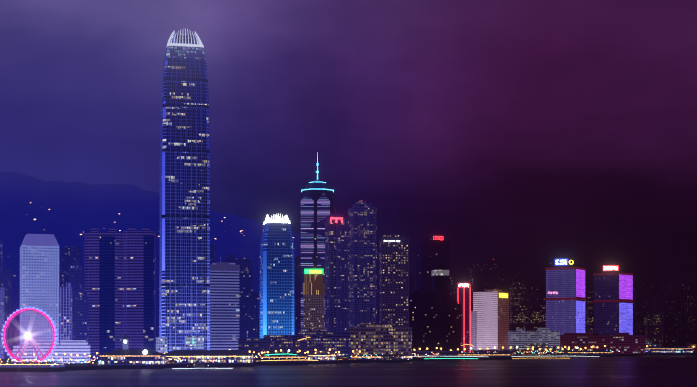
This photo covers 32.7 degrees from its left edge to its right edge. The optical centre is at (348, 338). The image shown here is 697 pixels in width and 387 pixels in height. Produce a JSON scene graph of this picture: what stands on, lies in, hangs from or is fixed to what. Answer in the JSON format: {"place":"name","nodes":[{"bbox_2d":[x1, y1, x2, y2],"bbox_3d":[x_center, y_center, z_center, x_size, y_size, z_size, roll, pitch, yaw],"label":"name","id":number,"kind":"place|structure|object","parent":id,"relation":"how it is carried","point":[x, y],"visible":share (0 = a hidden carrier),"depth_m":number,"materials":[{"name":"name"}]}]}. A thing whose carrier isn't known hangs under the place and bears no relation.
{"place":"outdoors","nodes":[
{"label":"outdoors","id":0,"kind":"place"},
{"bbox_2d":[0,287,4,358],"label":"edge tower","id":1,"kind":"structure","parent":0,"point":[2,289],"depth_m":1589.21,"materials":[{"name":"blue glass"}]},
{"bbox_2d":[0,269,11,357],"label":"edge tower","id":2,"kind":"structure","parent":0,"point":[6,279],"depth_m":1681.49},
{"bbox_2d":[20,234,58,344],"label":"skyscraper","id":3,"kind":"structure","parent":0,"point":[39,271],"depth_m":1486.28,"materials":[{"name":"grey"}]},
{"bbox_2d":[12,335,89,362],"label":"building","id":4,"kind":"structure","parent":0,"point":[74,348],"depth_m":1316.98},
{"bbox_2d":[59,278,71,344],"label":"finned block","id":5,"kind":"structure","parent":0,"point":[65,312],"depth_m":1445.90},
{"bbox_2d":[71,286,88,344],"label":"navy block","id":6,"kind":"structure","parent":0,"point":[80,313],"depth_m":1545.85,"materials":[{"name":"blue"}]},
{"bbox_2d":[156,29,209,352],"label":"skyscraper","id":7,"kind":"structure","parent":0,"point":[184,299],"depth_m":1492.10,"materials":[{"name":"blue glass"}]},
{"bbox_2d":[260,214,293,337],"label":"skyscraper","id":8,"kind":"structure","parent":0,"point":[277,280],"depth_m":1595.51,"materials":[{"name":"blue glass"}]},
{"bbox_2d":[303,269,324,329],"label":"skyscraper","id":9,"kind":"structure","parent":0,"point":[313,298],"depth_m":1825.64,"materials":[{"name":"brown"}]},
{"bbox_2d":[325,208,348,331],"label":"skyscraper","id":10,"kind":"structure","parent":0,"point":[336,272],"depth_m":1757.21,"materials":[{"name":"blue"}]},
{"bbox_2d":[0,171,696,344],"bbox_3d":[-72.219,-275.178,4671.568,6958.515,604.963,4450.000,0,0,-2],"label":"mountain","id":11,"kind":"structure","parent":0,"point":[68,214],"depth_m":3361.35,"materials":[{"name":"blue"}]},
{"bbox_2d":[0,355,696,386],"bbox_3d":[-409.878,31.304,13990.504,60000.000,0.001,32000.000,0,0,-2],"label":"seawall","id":12,"kind":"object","parent":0,"point":[652,371],"depth_m":1004.53,"materials":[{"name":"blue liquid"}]},
{"bbox_2d":[187,362,209,368],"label":"harbour launch","id":13,"kind":"object","parent":12,"relation":"in","point":[196,365],"visible":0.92,"depth_m":1230.87,"materials":[{"name":"grey"}]},
{"bbox_2d":[375,351,408,361],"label":"moored ferry","id":14,"kind":"object","parent":12,"relation":"on","point":[387,358],"visible":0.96,"depth_m":1553.87,"materials":[{"name":"grey"}]},
{"bbox_2d":[508,352,539,358],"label":"moored barge","id":15,"kind":"object","parent":12,"relation":"on","point":[529,357],"visible":0.44,"depth_m":1840.38,"materials":[{"name":"grey"}]},
{"bbox_2d":[559,352,575,356],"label":"boat","id":16,"kind":"object","parent":12,"relation":"on","point":[566,354],"visible":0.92,"depth_m":1960.48,"materials":[{"name":"grey"}]},
{"bbox_2d":[0,352,696,371],"bbox_3d":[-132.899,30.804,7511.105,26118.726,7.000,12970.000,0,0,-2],"label":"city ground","id":17,"kind":"structure","parent":0,"point":[85,366],"depth_m":1396.58,"materials":[{"name":"grey"}]},
{"bbox_2d":[0,240,2,272],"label":"edge tower","id":18,"kind":"structure","parent":17,"relation":"on","point":[1,257],"depth_m":1784.07,"materials":[{"name":"blue"}]},
{"bbox_2d":[1,307,57,361],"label":"observation wheel","id":19,"kind":"object","parent":17,"relation":"on","point":[28,336],"visible":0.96,"depth_m":1247.43,"materials":[{"name":"pink metal"}]},
{"bbox_2d":[0,362,65,371],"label":"pier","id":20,"kind":"structure","parent":17,"relation":"on","point":[38,367],"depth_m":1122.61,"materials":[{"name":"grey"}]},
{"bbox_2d":[69,259,82,287],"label":"pyramid block","id":21,"kind":"structure","parent":17,"relation":"on","point":[75,274],"depth_m":1784.08,"materials":[{"name":"blue"}]},
{"bbox_2d":[85,229,122,357],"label":"skyscraper","id":22,"kind":"structure","parent":17,"relation":"on","point":[104,269],"depth_m":1635.78,"materials":[{"name":"blue glass"}]},
{"bbox_2d":[99,334,166,368],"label":"pier building","id":23,"kind":"structure","parent":17,"relation":"on","point":[142,359],"depth_m":1221.84,"materials":[{"name":"grey"}]},
{"bbox_2d":[123,228,155,350],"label":"skyscraper","id":24,"kind":"structure","parent":17,"relation":"on","point":[139,289],"depth_m":1637.71,"materials":[{"name":"blue glass"}]},
{"bbox_2d":[165,350,253,366],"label":"pier","id":25,"kind":"structure","parent":17,"relation":"on","point":[224,358],"depth_m":1312.41,"materials":[{"name":"grey"}]},
{"bbox_2d":[210,256,239,349],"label":"skyscraper","id":26,"kind":"structure","parent":17,"relation":"on","point":[224,305],"depth_m":1691.92,"materials":[{"name":"grey"}]},
{"bbox_2d":[258,352,308,364],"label":"pier","id":27,"kind":"structure","parent":17,"relation":"on","point":[286,358],"depth_m":1413.38,"materials":[{"name":"grey"}]},
{"bbox_2d":[238,328,350,359],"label":"building","id":28,"kind":"structure","parent":17,"relation":"on","point":[283,343],"depth_m":1540.34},
{"bbox_2d":[301,152,333,331],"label":"skyscraper","id":29,"kind":"structure","parent":17,"relation":"on","point":[317,203],"depth_m":2001.95,"materials":[{"name":"black"}]},
{"bbox_2d":[307,354,336,363],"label":"pier building","id":30,"kind":"structure","parent":17,"relation":"on","point":[326,358],"depth_m":1463.60,"materials":[{"name":"grey"}]},
{"bbox_2d":[298,329,349,337],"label":"building","id":31,"kind":"structure","parent":17,"relation":"on","point":[314,332],"depth_m":1581.62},
{"bbox_2d":[0,350,693,365],"bbox_3d":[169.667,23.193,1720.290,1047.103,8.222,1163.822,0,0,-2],"label":"small quayside lights","id":32,"kind":"object","parent":17,"relation":"on","point":[544,353],"visible":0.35,"depth_m":1208.09,"materials":[{"name":"yellow"}]},
{"bbox_2d":[12,243,696,350],"bbox_3d":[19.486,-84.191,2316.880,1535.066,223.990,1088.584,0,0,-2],"label":"city blocks","id":33,"kind":"structure","parent":17,"relation":"on","point":[485,278],"depth_m":2224.64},
{"bbox_2d":[17,345,694,364],"bbox_3d":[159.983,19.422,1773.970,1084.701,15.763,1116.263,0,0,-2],"label":"street lamps","id":34,"kind":"object","parent":17,"relation":"on","point":[487,348],"visible":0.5,"depth_m":1767.60,"materials":[{"name":"yellow"}]},
{"bbox_2d":[348,201,376,326],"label":"residential tower","id":35,"kind":"structure","parent":17,"relation":"on","point":[362,215],"depth_m":1773.15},
{"bbox_2d":[349,315,411,355],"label":"building","id":36,"kind":"structure","parent":17,"relation":"on","point":[374,338],"depth_m":1610.85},
{"bbox_2d":[351,354,412,361],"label":"pier","id":37,"kind":"structure","parent":17,"relation":"on","point":[377,356],"depth_m":1571.21,"materials":[{"name":"grey"}]},
{"bbox_2d":[175,337,598,368],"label":"street lights","id":38,"kind":"object","parent":17,"relation":"on","point":[407,356],"visible":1,"depth_m":1541.30,"materials":[{"name":"teal"}]},
{"bbox_2d":[379,235,408,326],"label":"skyscraper","id":39,"kind":"structure","parent":17,"relation":"on","point":[394,279],"depth_m":1659.65,"materials":[{"name":"black"}]},
{"bbox_2d":[96,351,693,364],"bbox_3d":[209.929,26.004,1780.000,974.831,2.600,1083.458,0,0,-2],"label":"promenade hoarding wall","id":40,"kind":"structure","parent":17,"relation":"on","point":[97,363],"depth_m":1556.90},
{"bbox_2d":[409,274,413,293],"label":"building","id":41,"kind":"structure","parent":17,"relation":"on","point":[411,283],"depth_m":2301.67,"materials":[{"name":"black"}]},
{"bbox_2d":[412,351,457,356],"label":"shed","id":42,"kind":"structure","parent":17,"relation":"on","point":[441,353],"depth_m":1736.68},
{"bbox_2d":[431,260,448,303],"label":"crowned tower","id":43,"kind":"structure","parent":17,"relation":"on","point":[440,278],"depth_m":1952.95,"materials":[{"name":"black"}]},
{"bbox_2d":[440,300,460,351],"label":"dark block","id":44,"kind":"structure","parent":17,"relation":"on","point":[450,324],"depth_m":1852.69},
{"bbox_2d":[450,271,452,289],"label":"building","id":45,"kind":"structure","parent":17,"relation":"on","point":[451,280],"depth_m":2504.90,"materials":[{"name":"black"}]},
{"bbox_2d":[456,282,470,351],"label":"skyscraper","id":46,"kind":"structure","parent":17,"relation":"on","point":[463,294],"depth_m":2003.92,"materials":[{"name":"black"}]},
{"bbox_2d":[469,271,472,281],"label":"building","id":47,"kind":"structure","parent":17,"relation":"on","point":[470,276],"depth_m":2606.76,"materials":[{"name":"black"}]},
{"bbox_2d":[471,311,476,349],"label":"building","id":48,"kind":"structure","parent":17,"relation":"on","point":[474,328],"depth_m":2044.64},
{"bbox_2d":[458,352,511,359],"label":"pier","id":49,"kind":"structure","parent":17,"relation":"on","point":[495,356],"depth_m":1755.94,"materials":[{"name":"grey"}]},
{"bbox_2d":[473,289,508,349],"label":"white office","id":50,"kind":"structure","parent":17,"relation":"on","point":[491,307],"depth_m":2076.43,"materials":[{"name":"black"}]},
{"bbox_2d":[471,350,513,352],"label":"shed","id":51,"kind":"structure","parent":17,"relation":"on","point":[507,351],"depth_m":1844.96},
{"bbox_2d":[485,261,500,269],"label":"building","id":52,"kind":"structure","parent":17,"relation":"on","point":[487,262],"depth_m":2712.12,"materials":[{"name":"black"}]},
{"bbox_2d":[510,298,524,330],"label":"building","id":53,"kind":"structure","parent":17,"relation":"on","point":[517,308],"depth_m":2157.78,"materials":[{"name":"black"}]},
{"bbox_2d":[509,282,527,312],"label":"building","id":54,"kind":"structure","parent":17,"relation":"on","point":[517,290],"depth_m":2359.10,"materials":[{"name":"black"}]},
{"bbox_2d":[523,312,542,330],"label":"building","id":55,"kind":"structure","parent":17,"relation":"on","point":[532,321],"depth_m":2128.63,"materials":[{"name":"black"}]},
{"bbox_2d":[508,328,559,349],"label":"car park","id":56,"kind":"structure","parent":17,"relation":"on","point":[519,337],"depth_m":2018.27,"materials":[{"name":"grey concrete"}]},
{"bbox_2d":[513,343,555,354],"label":"shed","id":57,"kind":"structure","parent":17,"relation":"on","point":[524,350],"depth_m":1997.60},
{"bbox_2d":[527,289,545,312],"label":"building","id":58,"kind":"structure","parent":17,"relation":"on","point":[536,301],"depth_m":2309.99,"materials":[{"name":"black"}]},
{"bbox_2d":[540,306,545,327],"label":"building","id":59,"kind":"structure","parent":17,"relation":"on","point":[543,310],"depth_m":2259.88,"materials":[{"name":"black"}]},
{"bbox_2d":[556,350,612,356],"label":"ferry pier","id":60,"kind":"structure","parent":17,"relation":"on","point":[585,353],"depth_m":2003.75,"materials":[{"name":"grey"}]},
{"bbox_2d":[586,292,593,328],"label":"building","id":61,"kind":"structure","parent":17,"relation":"on","point":[589,297],"depth_m":2567.54,"materials":[{"name":"black"}]},
{"bbox_2d":[587,302,593,331],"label":"building","id":62,"kind":"structure","parent":17,"relation":"on","point":[590,316],"depth_m":2434.14,"materials":[{"name":"black"}]},
{"bbox_2d":[560,331,644,353],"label":"low-rise building","id":63,"kind":"structure","parent":17,"relation":"on","point":[624,343],"depth_m":2133.01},
{"bbox_2d":[633,304,649,334],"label":"building","id":64,"kind":"structure","parent":17,"relation":"on","point":[641,310],"depth_m":2397.59,"materials":[{"name":"black"}]},
{"bbox_2d":[633,285,654,313],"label":"building","id":65,"kind":"structure","parent":17,"relation":"on","point":[643,294],"depth_m":2518.73,"materials":[{"name":"black"}]},
{"bbox_2d":[645,341,659,345],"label":"building","id":66,"kind":"structure","parent":17,"relation":"on","point":[648,343],"depth_m":2246.63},
{"bbox_2d":[644,314,662,343],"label":"building","id":67,"kind":"structure","parent":17,"relation":"on","point":[652,323],"depth_m":2367.85,"materials":[{"name":"black"}]},
{"bbox_2d":[645,346,693,354],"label":"ferry pier","id":68,"kind":"structure","parent":17,"relation":"on","point":[671,350],"depth_m":2208.70,"materials":[{"name":"grey"}]},
{"bbox_2d":[658,309,681,336],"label":"building","id":69,"kind":"structure","parent":17,"relation":"on","point":[675,313],"depth_m":2419.86,"materials":[{"name":"black"}]},
{"bbox_2d":[666,280,689,305],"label":"building","id":70,"kind":"structure","parent":17,"relation":"on","point":[678,290],"depth_m":2622.03,"materials":[{"name":"black"}]},
{"bbox_2d":[660,343,696,351],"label":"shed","id":71,"kind":"structure","parent":17,"relation":"on","point":[689,345],"depth_m":2350.22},
{"bbox_2d":[0,0,696,264],"label":"sky","id":72,"kind":"structure","parent":0,"point":[533,129],"materials":[{"name":"purple"}]},
{"bbox_2d":[409,290,439,350],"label":"dark block","id":73,"kind":"structure","parent":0,"point":[424,315],"depth_m":1801.22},
{"bbox_2d":[416,235,449,299],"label":"skyscraper","id":74,"kind":"structure","parent":0,"point":[432,253],"depth_m":2003.40,"materials":[{"name":"black"}]},
{"bbox_2d":[545,265,585,334],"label":"skyscraper","id":75,"kind":"structure","parent":0,"point":[565,298],"depth_m":2227.07,"materials":[{"name":"purple"}]},
{"bbox_2d":[555,259,573,264],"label":"rooftop sign","id":76,"kind":"object","parent":75,"relation":"on","point":[562,262],"visible":0.98,"depth_m":2246.76,"materials":[{"name":"plastic"}]},
{"bbox_2d":[593,271,632,334],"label":"skyscraper","id":77,"kind":"structure","parent":0,"point":[613,302],"depth_m":2335.72,"materials":[{"name":"purple"}]},
{"bbox_2d":[603,265,618,270],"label":"rooftop sign","id":78,"kind":"object","parent":77,"relation":"on","point":[610,267],"visible":1,"depth_m":2350.53,"materials":[{"name":"plastic"}]}
]}

